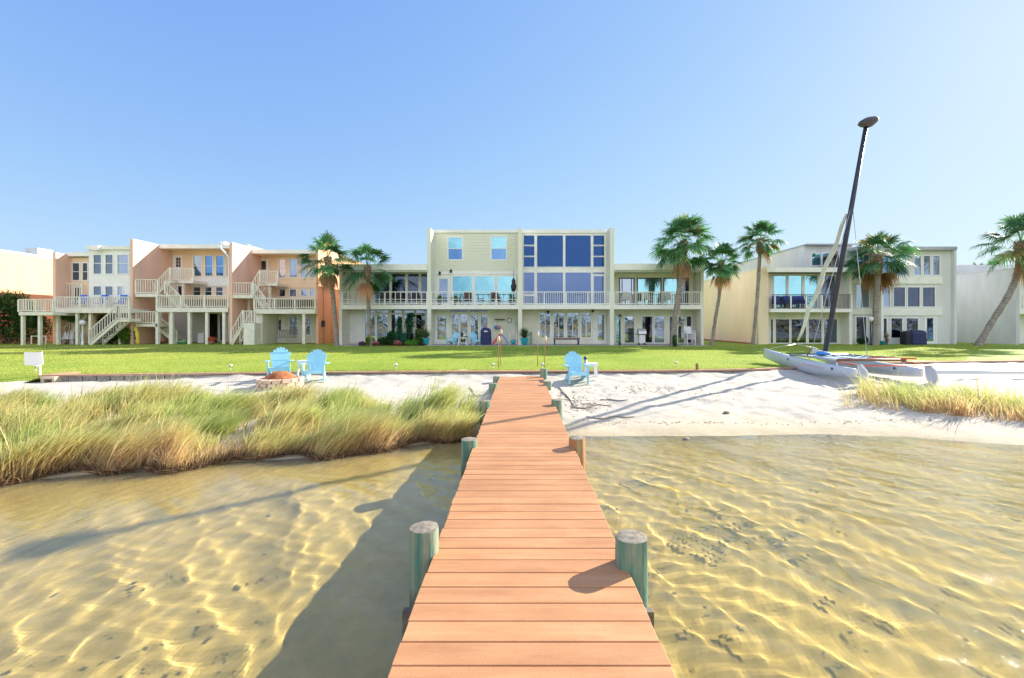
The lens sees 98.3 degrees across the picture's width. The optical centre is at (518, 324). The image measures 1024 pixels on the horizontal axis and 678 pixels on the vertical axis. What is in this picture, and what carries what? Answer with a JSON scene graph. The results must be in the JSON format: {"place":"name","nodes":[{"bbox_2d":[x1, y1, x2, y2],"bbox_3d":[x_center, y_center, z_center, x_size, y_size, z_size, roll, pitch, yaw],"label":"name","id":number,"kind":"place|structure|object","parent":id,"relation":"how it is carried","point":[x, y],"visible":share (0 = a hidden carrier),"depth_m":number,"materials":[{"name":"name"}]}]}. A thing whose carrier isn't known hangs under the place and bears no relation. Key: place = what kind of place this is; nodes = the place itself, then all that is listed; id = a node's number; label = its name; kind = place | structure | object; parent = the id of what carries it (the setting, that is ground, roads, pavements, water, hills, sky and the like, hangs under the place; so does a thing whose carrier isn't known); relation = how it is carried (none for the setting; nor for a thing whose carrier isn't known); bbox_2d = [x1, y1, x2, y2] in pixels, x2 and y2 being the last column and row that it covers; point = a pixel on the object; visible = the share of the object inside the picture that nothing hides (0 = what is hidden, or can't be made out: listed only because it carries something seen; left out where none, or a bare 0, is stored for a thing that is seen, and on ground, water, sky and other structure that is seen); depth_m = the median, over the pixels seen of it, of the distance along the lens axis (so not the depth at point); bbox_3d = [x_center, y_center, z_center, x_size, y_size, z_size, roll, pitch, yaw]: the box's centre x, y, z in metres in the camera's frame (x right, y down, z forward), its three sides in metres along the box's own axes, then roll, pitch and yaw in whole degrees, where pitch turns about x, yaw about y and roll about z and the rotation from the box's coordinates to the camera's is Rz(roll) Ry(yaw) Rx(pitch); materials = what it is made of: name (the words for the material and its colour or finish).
{"place":"outdoors","nodes":[
{"label":"outdoors","id":0,"kind":"place"},
{"bbox_2d":[0,248,52,342],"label":"beige house","id":1,"kind":"structure","parent":0,"point":[28,271],"depth_m":34.08,"materials":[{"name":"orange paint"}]},
{"bbox_2d":[0,434,1023,677],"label":"water","id":2,"kind":"structure","parent":0,"point":[814,556],"depth_m":3.59,"materials":[{"name":"liquid"}]},
{"bbox_2d":[0,359,1023,480],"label":"sand","id":3,"kind":"structure","parent":0,"point":[804,402],"depth_m":9.89,"materials":[{"name":"white sand"}]},
{"bbox_2d":[40,376,61,382],"bbox_3d":[-12.581,1.530,11.925,0.380,0.240,0.250,0,0,0],"label":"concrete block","id":4,"kind":"object","parent":3,"relation":"on","point":[44,379],"visible":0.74,"depth_m":11.86,"materials":[{"name":"beige concrete"}]},
{"bbox_2d":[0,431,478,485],"bbox_3d":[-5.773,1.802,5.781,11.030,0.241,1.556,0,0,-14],"label":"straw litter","id":5,"kind":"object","parent":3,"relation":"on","point":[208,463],"visible":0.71,"depth_m":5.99,"materials":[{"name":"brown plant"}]},
{"bbox_2d":[0,367,491,484],"bbox_3d":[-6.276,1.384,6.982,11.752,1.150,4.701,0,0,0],"label":"marsh grass","id":6,"kind":"structure","parent":3,"relation":"on","point":[155,415],"depth_m":6.94,"materials":[{"name":"green plant"}]},
{"bbox_2d":[264,347,293,374],"bbox_3d":[-6.622,1.073,12.254,0.697,0.830,0.789,0,0,-24],"label":"adirondack chair","id":7,"kind":"object","parent":3,"relation":"on","point":[278,364],"visible":0.94,"depth_m":12.40,"materials":[{"name":"blue wood"}]},
{"bbox_2d":[255,371,304,390],"bbox_3d":[-5.961,1.396,11.046,1.076,0.429,1.090,0,0,0],"label":"fire pit","id":8,"kind":"object","parent":3,"relation":"on","point":[284,377],"visible":0.79,"depth_m":10.74,"materials":[{"name":"beige stone"}]},
{"bbox_2d":[298,349,329,381],"bbox_3d":[-5.501,1.115,11.954,0.697,0.830,0.788,0,0,-16],"label":"adirondack chair","id":9,"kind":"object","parent":3,"relation":"on","point":[314,361],"visible":0.99,"depth_m":12.10,"materials":[{"name":"blue plastic"}]},
{"bbox_2d":[39,360,1023,381],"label":"seawall","id":10,"kind":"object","parent":3,"relation":"on","point":[68,376],"visible":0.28,"depth_m":12.86,"materials":[{"name":"brown wood"}]},
{"bbox_2d":[388,368,675,677],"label":"boardwalk","id":11,"kind":"structure","parent":3,"relation":"on","point":[524,564],"depth_m":2.68,"materials":[{"name":"brown wood"}]},
{"bbox_2d":[69,378,1016,425],"bbox_3d":[0.479,1.645,10.383,22.997,0.392,4.815,0,0,0],"label":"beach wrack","id":12,"kind":"object","parent":3,"relation":"on","point":[660,400],"visible":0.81,"depth_m":9.76,"materials":[{"name":"brown plant"}]},
{"bbox_2d":[561,351,591,383],"bbox_3d":[1.559,1.184,12.154,0.697,0.830,0.788,0,0,-8],"label":"adirondack chair","id":13,"kind":"object","parent":3,"relation":"on","point":[573,362],"visible":0.98,"depth_m":12.30,"materials":[{"name":"blue wood"}]},
{"bbox_2d":[763,116,938,385],"bbox_3d":[9.980,-2.216,13.775,2.457,7.672,5.150,0,0,0],"label":"catamaran","id":14,"kind":"object","parent":3,"relation":"on","point":[837,364],"visible":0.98,"depth_m":13.47,"materials":[{"name":"plastic"}]},
{"bbox_2d":[937,370,1023,373],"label":"spare spar","id":15,"kind":"object","parent":3,"relation":"on","point":[984,372],"visible":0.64,"depth_m":12.77,"materials":[{"name":"silver metal"}]},
{"bbox_2d":[0,340,1023,382],"bbox_3d":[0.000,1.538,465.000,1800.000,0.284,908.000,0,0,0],"label":"lawn","id":16,"kind":"structure","parent":0,"point":[1004,351],"depth_m":19.22,"materials":[{"name":"green plant"}]},
{"bbox_2d":[0,289,52,343],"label":"hedge","id":17,"kind":"object","parent":16,"relation":"on","point":[8,313],"visible":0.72,"depth_m":31.84,"materials":[{"name":"green plant"}]},
{"bbox_2d":[24,352,42,374],"bbox_3d":[-13.524,1.235,12.379,0.441,0.930,0.120,0,0,-11],"label":"sign","id":18,"kind":"object","parent":16,"relation":"on","point":[33,358],"visible":0.88,"depth_m":12.37,"materials":[{"name":"white paint"}]},
{"bbox_2d":[17,245,149,344],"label":"townhouse","id":19,"kind":"structure","parent":16,"relation":"on","point":[94,273],"depth_m":31.55,"materials":[{"name":"white paint"}]},
{"bbox_2d":[71,262,79,280],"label":"window","id":20,"kind":"structure","parent":19,"relation":"in","point":[75,266],"depth_m":32.11,"materials":[{"name":"glass"}]},
{"bbox_2d":[82,262,88,280],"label":"window","id":21,"kind":"structure","parent":19,"relation":"in","point":[85,265],"depth_m":32.09,"materials":[{"name":"white glass"}]},
{"bbox_2d":[93,254,101,274],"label":"window","id":22,"kind":"structure","parent":19,"relation":"in","point":[97,258],"depth_m":31.61,"materials":[{"name":"glass"}]},
{"bbox_2d":[105,254,113,274],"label":"window","id":23,"kind":"structure","parent":19,"relation":"in","point":[109,258],"depth_m":31.61,"materials":[{"name":"blue glass"}]},
{"bbox_2d":[117,254,128,274],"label":"window","id":24,"kind":"structure","parent":19,"relation":"in","point":[122,259],"depth_m":31.61,"materials":[{"name":"blue glass"}]},
{"bbox_2d":[117,327,131,343],"bbox_3d":[-27.543,0.784,31.011,1.150,1.376,0.768,0,0,0],"label":"shrub","id":25,"kind":"object","parent":16,"relation":"on","point":[124,334],"visible":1,"depth_m":30.86,"materials":[{"name":"green plant"}]},
{"bbox_2d":[129,239,264,343],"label":"townhouse","id":26,"kind":"structure","parent":16,"relation":"on","point":[180,292],"depth_m":32.91,"materials":[{"name":"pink paint"}]},
{"bbox_2d":[173,255,181,278],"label":"door","id":27,"kind":"structure","parent":26,"relation":"in","point":[177,259],"depth_m":34.50,"materials":[{"name":"white paint"}]},
{"bbox_2d":[193,255,201,276],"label":"window","id":28,"kind":"structure","parent":26,"relation":"in","point":[197,259],"depth_m":34.51,"materials":[{"name":"glass"}]},
{"bbox_2d":[204,255,212,276],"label":"window","id":29,"kind":"structure","parent":26,"relation":"in","point":[208,259],"depth_m":34.51,"materials":[{"name":"blue glass"}]},
{"bbox_2d":[215,255,224,276],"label":"window","id":30,"kind":"structure","parent":26,"relation":"in","point":[219,259],"depth_m":34.51,"materials":[{"name":"blue glass"}]},
{"bbox_2d":[229,242,362,344],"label":"townhouse","id":31,"kind":"structure","parent":16,"relation":"on","point":[271,293],"depth_m":32.75,"materials":[{"name":"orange paint"}]},
{"bbox_2d":[261,259,267,282],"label":"door","id":32,"kind":"structure","parent":31,"relation":"in","point":[264,262],"depth_m":34.50,"materials":[{"name":"white paint"}]},
{"bbox_2d":[278,316,284,341],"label":"door","id":33,"kind":"structure","parent":31,"relation":"in","point":[281,319],"depth_m":33.20,"materials":[{"name":"white paint"}]},
{"bbox_2d":[278,258,285,277],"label":"window","id":34,"kind":"structure","parent":31,"relation":"in","point":[281,261],"depth_m":34.51,"materials":[{"name":"glass"}]},
{"bbox_2d":[289,258,297,277],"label":"window","id":35,"kind":"structure","parent":31,"relation":"in","point":[293,262],"depth_m":34.51,"materials":[{"name":"glass"}]},
{"bbox_2d":[289,316,298,334],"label":"window","id":36,"kind":"structure","parent":31,"relation":"in","point":[291,318],"depth_m":33.21,"materials":[{"name":"clear glass"}]},
{"bbox_2d":[296,229,355,345],"bbox_3d":[-12.374,-2.249,28.679,3.836,7.539,3.608,0,0,0],"label":"palm tree","id":37,"kind":"object","parent":16,"relation":"on","point":[327,242],"visible":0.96,"depth_m":28.42,"materials":[{"name":"green plant"}]},
{"bbox_2d":[336,241,396,345],"bbox_3d":[-9.756,-1.873,28.235,3.753,6.772,4.088,0,0,-25],"label":"palm tree","id":38,"kind":"object","parent":16,"relation":"on","point":[369,286],"visible":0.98,"depth_m":27.95,"materials":[{"name":"green plant"}]},
{"bbox_2d":[338,264,426,344],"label":"townhouse","id":39,"kind":"structure","parent":16,"relation":"on","point":[409,278],"depth_m":30.90,"materials":[{"name":"beige paint"}]},
{"bbox_2d":[350,313,363,341],"bbox_3d":[-11.383,0.256,30.920,1.118,2.020,0.140,0,0,0],"label":"storage door","id":40,"kind":"structure","parent":39,"relation":"in","point":[356,319],"depth_m":30.90,"materials":[{"name":"white paint"}]},
{"bbox_2d":[373,274,389,304],"bbox_3d":[-9.586,-2.457,30.920,1.178,2.183,0.100,0,0,0],"label":"window","id":41,"kind":"structure","parent":39,"relation":"in","point":[385,289],"depth_m":30.91,"materials":[{"name":"black glass"}]},
{"bbox_2d":[391,274,405,304],"bbox_3d":[-8.395,-2.457,30.920,1.029,2.183,0.100,0,0,0],"label":"window","id":42,"kind":"structure","parent":39,"relation":"in","point":[399,285],"depth_m":30.91,"materials":[{"name":"glass"}]},
{"bbox_2d":[407,274,418,304],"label":"window","id":43,"kind":"structure","parent":39,"relation":"in","point":[412,279],"depth_m":30.91,"materials":[{"name":"grey glass"}]},
{"bbox_2d":[421,274,426,304],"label":"window","id":44,"kind":"structure","parent":39,"relation":"in","point":[423,276],"depth_m":30.91,"materials":[{"name":"grey glass"}]},
{"bbox_2d":[427,228,521,344],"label":"townhouse","id":45,"kind":"structure","parent":16,"relation":"on","point":[481,263],"depth_m":30.90,"materials":[{"name":"beige paint"}]},
{"bbox_2d":[435,313,448,343],"bbox_3d":[-5.396,0.313,30.920,1.021,2.135,0.140,0,0,0],"label":"door","id":46,"kind":"structure","parent":45,"relation":"in","point":[437,315],"depth_m":30.90,"materials":[{"name":"white paint"}]},
{"bbox_2d":[437,276,449,304],"bbox_3d":[-5.277,-2.322,30.920,0.895,2.076,0.140,0,0,0],"label":"door","id":47,"kind":"structure","parent":45,"relation":"in","point":[443,282],"depth_m":30.92,"materials":[{"name":"white paint"}]},
{"bbox_2d":[447,236,462,260],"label":"window","id":48,"kind":"structure","parent":45,"relation":"in","point":[454,243],"depth_m":30.90,"materials":[{"name":"blue glass"}]},
{"bbox_2d":[451,275,472,302],"bbox_3d":[-3.956,-2.401,30.920,1.495,1.997,0.100,0,0,0],"label":"window","id":49,"kind":"structure","parent":45,"relation":"in","point":[461,284],"depth_m":30.91,"materials":[{"name":"blue glass"}]},
{"bbox_2d":[480,314,488,334],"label":"door","id":50,"kind":"structure","parent":45,"relation":"in","point":[484,318],"depth_m":30.92,"materials":[{"name":"white paint"}]},
{"bbox_2d":[474,275,495,302],"bbox_3d":[-2.392,-2.401,30.920,1.532,1.997,0.100,0,0,0],"label":"window","id":51,"kind":"structure","parent":45,"relation":"in","point":[482,283],"depth_m":30.91,"materials":[{"name":"glass"}]},
{"bbox_2d":[490,236,506,260],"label":"window","id":52,"kind":"structure","parent":45,"relation":"in","point":[498,244],"depth_m":30.90,"materials":[{"name":"blue glass"}]},
{"bbox_2d":[496,275,515,302],"bbox_3d":[-0.875,-2.401,30.920,1.401,1.997,0.100,0,0,0],"label":"window","id":53,"kind":"structure","parent":45,"relation":"in","point":[503,282],"depth_m":30.91,"materials":[{"name":"blue glass"}]},
{"bbox_2d":[340,344,709,345],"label":"patio slab","id":54,"kind":"structure","parent":16,"relation":"on","point":[554,345],"depth_m":28.60,"materials":[{"name":"concrete"}]},
{"bbox_2d":[358,344,424,345],"bbox_3d":[-8.211,1.415,29.600,4.332,0.090,2.200,0,0,0],"label":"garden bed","id":55,"kind":"object","parent":54,"relation":"on","point":[393,345],"visible":0.29,"depth_m":28.50,"materials":[{"name":"brown soil"}]},
{"bbox_2d":[377,334,399,344],"bbox_3d":[-8.521,1.035,29.122,1.646,0.891,0.772,0,0,0],"label":"shrub","id":56,"kind":"object","parent":55,"relation":"on","point":[386,340],"visible":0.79,"depth_m":28.93,"materials":[{"name":"green plant"}]},
{"bbox_2d":[404,312,415,339],"bbox_3d":[-7.231,0.329,29.509,0.866,2.266,0.631,0,0,0],"label":"conifer","id":57,"kind":"object","parent":55,"relation":"on","point":[409,327],"visible":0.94,"depth_m":29.41,"materials":[{"name":"green plant"}]},
{"bbox_2d":[480,328,491,344],"bbox_3d":[-2.199,0.810,29.490,0.737,1.140,0.591,0,0,0],"label":"covered grill","id":58,"kind":"object","parent":54,"relation":"on","point":[485,337],"visible":0.99,"depth_m":29.23,"materials":[{"name":"blue fabric"}]},
{"bbox_2d":[635,329,648,344],"bbox_3d":[8.175,0.841,29.501,0.840,1.078,0.499,0,0,0],"label":"cart grill","id":59,"kind":"object","parent":54,"relation":"on","point":[641,333],"visible":1,"depth_m":29.30,"materials":[{"name":"silver metal"}]},
{"bbox_2d":[522,228,613,344],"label":"townhouse","id":60,"kind":"structure","parent":16,"relation":"on","point":[568,279],"depth_m":30.91,"materials":[{"name":"beige paint"}]},
{"bbox_2d":[553,312,564,337],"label":"window","id":61,"kind":"structure","parent":60,"relation":"in","point":[553,312],"depth_m":30.87,"materials":[{"name":"clear glass"}]},
{"bbox_2d":[566,312,578,337],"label":"window","id":62,"kind":"structure","parent":60,"relation":"in","point":[566,312],"depth_m":30.87,"materials":[{"name":"glass"}]},
{"bbox_2d":[580,312,591,337],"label":"window","id":63,"kind":"structure","parent":60,"relation":"in","point":[580,312],"depth_m":30.87,"materials":[{"name":"clear glass"}]},
{"bbox_2d":[592,275,604,304],"bbox_3d":[5.566,-2.392,30.920,0.880,2.090,0.100,0,0,0],"label":"screen door","id":64,"kind":"structure","parent":60,"relation":"in","point":[598,281],"depth_m":30.91,"materials":[{"name":"white paint"}]},
{"bbox_2d":[593,312,605,343],"bbox_3d":[5.733,0.257,30.920,1.137,2.246,0.140,0,0,0],"label":"door","id":65,"kind":"structure","parent":60,"relation":"in","point":[595,314],"depth_m":30.90,"materials":[{"name":"white paint"}]},
{"bbox_2d":[614,264,704,344],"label":"townhouse","id":66,"kind":"structure","parent":16,"relation":"on","point":[636,281],"depth_m":30.90,"materials":[{"name":"beige paint"}]},
{"bbox_2d":[615,316,621,342],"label":"sliding door","id":67,"kind":"structure","parent":66,"relation":"in","point":[616,317],"depth_m":30.91,"materials":[{"name":"white paint"}]},
{"bbox_2d":[619,278,634,304],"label":"window","id":68,"kind":"structure","parent":66,"relation":"in","point":[619,278],"depth_m":30.88,"materials":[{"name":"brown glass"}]},
{"bbox_2d":[641,316,652,342],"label":"sliding door","id":69,"kind":"structure","parent":66,"relation":"in","point":[646,321],"depth_m":30.91,"materials":[{"name":"white paint"}]},
{"bbox_2d":[637,278,661,304],"bbox_3d":[9.093,-2.260,30.920,1.718,1.938,0.100,0,0,0],"label":"window","id":70,"kind":"structure","parent":66,"relation":"in","point":[648,285],"depth_m":30.91,"materials":[{"name":"blue glass"}]},
{"bbox_2d":[654,316,664,342],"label":"sliding door","id":71,"kind":"structure","parent":66,"relation":"in","point":[659,321],"depth_m":30.91,"materials":[{"name":"white paint"}]},
{"bbox_2d":[663,278,676,304],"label":"window","id":72,"kind":"structure","parent":66,"relation":"in","point":[668,285],"depth_m":30.91,"materials":[{"name":"blue glass"}]},
{"bbox_2d":[681,278,688,304],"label":"window","id":73,"kind":"structure","parent":66,"relation":"in","point":[685,289],"depth_m":30.91,"materials":[{"name":"grey glass"}]},
{"bbox_2d":[647,211,718,346],"bbox_3d":[10.293,-2.816,28.028,4.174,8.672,4.402,0,0,0],"label":"palm tree","id":74,"kind":"object","parent":16,"relation":"on","point":[679,258],"visible":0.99,"depth_m":27.67,"materials":[{"name":"green plant"}]},
{"bbox_2d":[701,242,742,345],"bbox_3d":[13.284,-1.957,29.196,2.844,6.978,2.948,0,0,43],"label":"palm tree","id":75,"kind":"object","parent":16,"relation":"on","point":[722,270],"visible":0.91,"depth_m":28.80,"materials":[{"name":"green plant"}]},
{"bbox_2d":[734,219,789,344],"bbox_3d":[16.065,-2.717,29.564,3.140,8.490,3.230,0,0,0],"label":"palm tree","id":76,"kind":"object","parent":16,"relation":"on","point":[765,251],"visible":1,"depth_m":29.49,"materials":[{"name":"green plant"}]},
{"bbox_2d":[704,244,855,344],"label":"townhouse","id":77,"kind":"structure","parent":16,"relation":"on","point":[793,271],"depth_m":31.41,"materials":[{"name":"beige paint"}]},
{"bbox_2d":[773,275,786,307],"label":"window","id":78,"kind":"structure","parent":77,"relation":"in","point":[779,281],"depth_m":31.41,"materials":[{"name":"glass"}]},
{"bbox_2d":[775,319,789,342],"bbox_3d":[18.689,0.492,31.420,1.045,1.764,0.100,0,0,0],"label":"sliding door","id":79,"kind":"structure","parent":77,"relation":"in","point":[782,326],"depth_m":31.41,"materials":[{"name":"white paint"}]},
{"bbox_2d":[788,275,802,307],"bbox_3d":[19.597,-2.327,31.420,1.045,2.332,0.100,0,0,0],"label":"window","id":80,"kind":"structure","parent":77,"relation":"in","point":[795,282],"depth_m":31.41,"materials":[{"name":"glass"}]},
{"bbox_2d":[790,319,806,342],"bbox_3d":[19.833,0.492,31.420,1.140,1.764,0.100,0,0,0],"label":"sliding door","id":81,"kind":"structure","parent":77,"relation":"in","point":[795,324],"depth_m":31.41,"materials":[{"name":"white paint"}]},
{"bbox_2d":[804,275,817,307],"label":"window","id":82,"kind":"structure","parent":77,"relation":"in","point":[810,281],"depth_m":31.41,"materials":[{"name":"blue glass"}]},
{"bbox_2d":[808,319,821,342],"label":"sliding door","id":83,"kind":"structure","parent":77,"relation":"in","point":[812,323],"depth_m":31.41,"materials":[{"name":"white paint"}]},
{"bbox_2d":[811,252,821,265],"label":"window","id":84,"kind":"structure","parent":77,"relation":"in","point":[816,257],"depth_m":33.21,"materials":[{"name":"glass"}]},
{"bbox_2d":[820,275,835,307],"bbox_3d":[21.904,-2.327,31.420,1.159,2.332,0.100,0,0,0],"label":"window","id":85,"kind":"structure","parent":77,"relation":"in","point":[824,289],"depth_m":31.41,"materials":[{"name":"glass"}]},
{"bbox_2d":[823,319,837,342],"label":"sliding door","id":86,"kind":"structure","parent":77,"relation":"in","point":[834,336],"depth_m":31.41,"materials":[{"name":"white paint"}]},
{"bbox_2d":[842,229,922,345],"bbox_3d":[23.875,-2.404,29.362,4.102,7.836,4.516,0,0,0],"label":"palm tree","id":87,"kind":"object","parent":16,"relation":"on","point":[878,279],"visible":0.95,"depth_m":29.25,"materials":[{"name":"green plant"}]},
{"bbox_2d":[825,247,956,343],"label":"townhouse","id":88,"kind":"structure","parent":16,"relation":"on","point":[924,298],"depth_m":31.00,"materials":[{"name":"white paint"}]},
{"bbox_2d":[855,316,867,342],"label":"door","id":89,"kind":"structure","parent":88,"relation":"in","point":[859,325],"depth_m":31.62,"materials":[{"name":"white paint"}]},
{"bbox_2d":[856,284,869,307],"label":"window","id":90,"kind":"structure","parent":88,"relation":"in","point":[863,302],"depth_m":31.86,"materials":[{"name":"white paint"}]},
{"bbox_2d":[890,317,902,338],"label":"window","id":91,"kind":"structure","parent":88,"relation":"in","point":[896,323],"depth_m":31.01,"materials":[{"name":"glass"}]},
{"bbox_2d":[893,287,905,306],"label":"window","id":92,"kind":"structure","parent":88,"relation":"in","point":[899,297],"depth_m":31.01,"materials":[{"name":"glass"}]},
{"bbox_2d":[905,317,918,330],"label":"window","id":93,"kind":"structure","parent":88,"relation":"in","point":[911,323],"depth_m":31.01,"materials":[{"name":"glass"}]},
{"bbox_2d":[907,287,920,306],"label":"window","id":94,"kind":"structure","parent":88,"relation":"in","point":[913,293],"depth_m":31.01,"materials":[{"name":"glass"}]},
{"bbox_2d":[913,255,921,275],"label":"window","id":95,"kind":"structure","parent":88,"relation":"in","point":[917,261],"depth_m":31.01,"materials":[{"name":"glass"}]},
{"bbox_2d":[922,255,930,275],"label":"window","id":96,"kind":"structure","parent":88,"relation":"in","point":[926,259],"depth_m":31.01,"materials":[{"name":"glass"}]},
{"bbox_2d":[922,287,935,306],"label":"window","id":97,"kind":"structure","parent":88,"relation":"in","point":[928,293],"depth_m":31.01,"materials":[{"name":"blue glass"}]},
{"bbox_2d":[924,316,936,343],"bbox_3d":[28.815,0.424,31.020,0.879,1.913,0.140,0,0,0],"label":"door","id":98,"kind":"structure","parent":88,"relation":"in","point":[930,322],"depth_m":31.00,"materials":[{"name":"white paint"}]},
{"bbox_2d":[932,255,940,275],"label":"window","id":99,"kind":"structure","parent":88,"relation":"in","point":[936,259],"depth_m":31.01,"materials":[{"name":"blue glass"}]},
{"bbox_2d":[900,331,911,344],"bbox_3d":[26.324,0.920,30.100,0.512,0.920,0.571,0,0,0],"label":"covered grill","id":100,"kind":"object","parent":16,"relation":"on","point":[905,337],"visible":0.99,"depth_m":29.88,"materials":[{"name":"black fabric"}]},
{"bbox_2d":[910,330,926,344],"bbox_3d":[26.984,0.890,30.000,1.065,0.980,0.571,0,0,0],"label":"covered grill","id":101,"kind":"object","parent":16,"relation":"on","point":[919,337],"visible":0.84,"depth_m":29.73,"materials":[{"name":"blue fabric"}]},
{"bbox_2d":[957,265,1023,343],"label":"townhouse","id":102,"kind":"structure","parent":16,"relation":"on","point":[981,291],"depth_m":32.42,"materials":[{"name":"grey paint"}]},
{"bbox_2d":[966,212,1023,345],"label":"palm tree","id":103,"kind":"object","parent":16,"relation":"on","point":[1009,222],"visible":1,"depth_m":28.69,"materials":[{"name":"green plant"}]},
{"bbox_2d":[0,0,1023,376],"label":"sky","id":104,"kind":"structure","parent":0,"point":[263,124],"materials":[{"name":"blue"}]},
{"bbox_2d":[834,367,1023,422],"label":"dune grass","id":105,"kind":"structure","parent":0,"point":[938,400],"depth_m":8.91,"materials":[{"name":"plant"}]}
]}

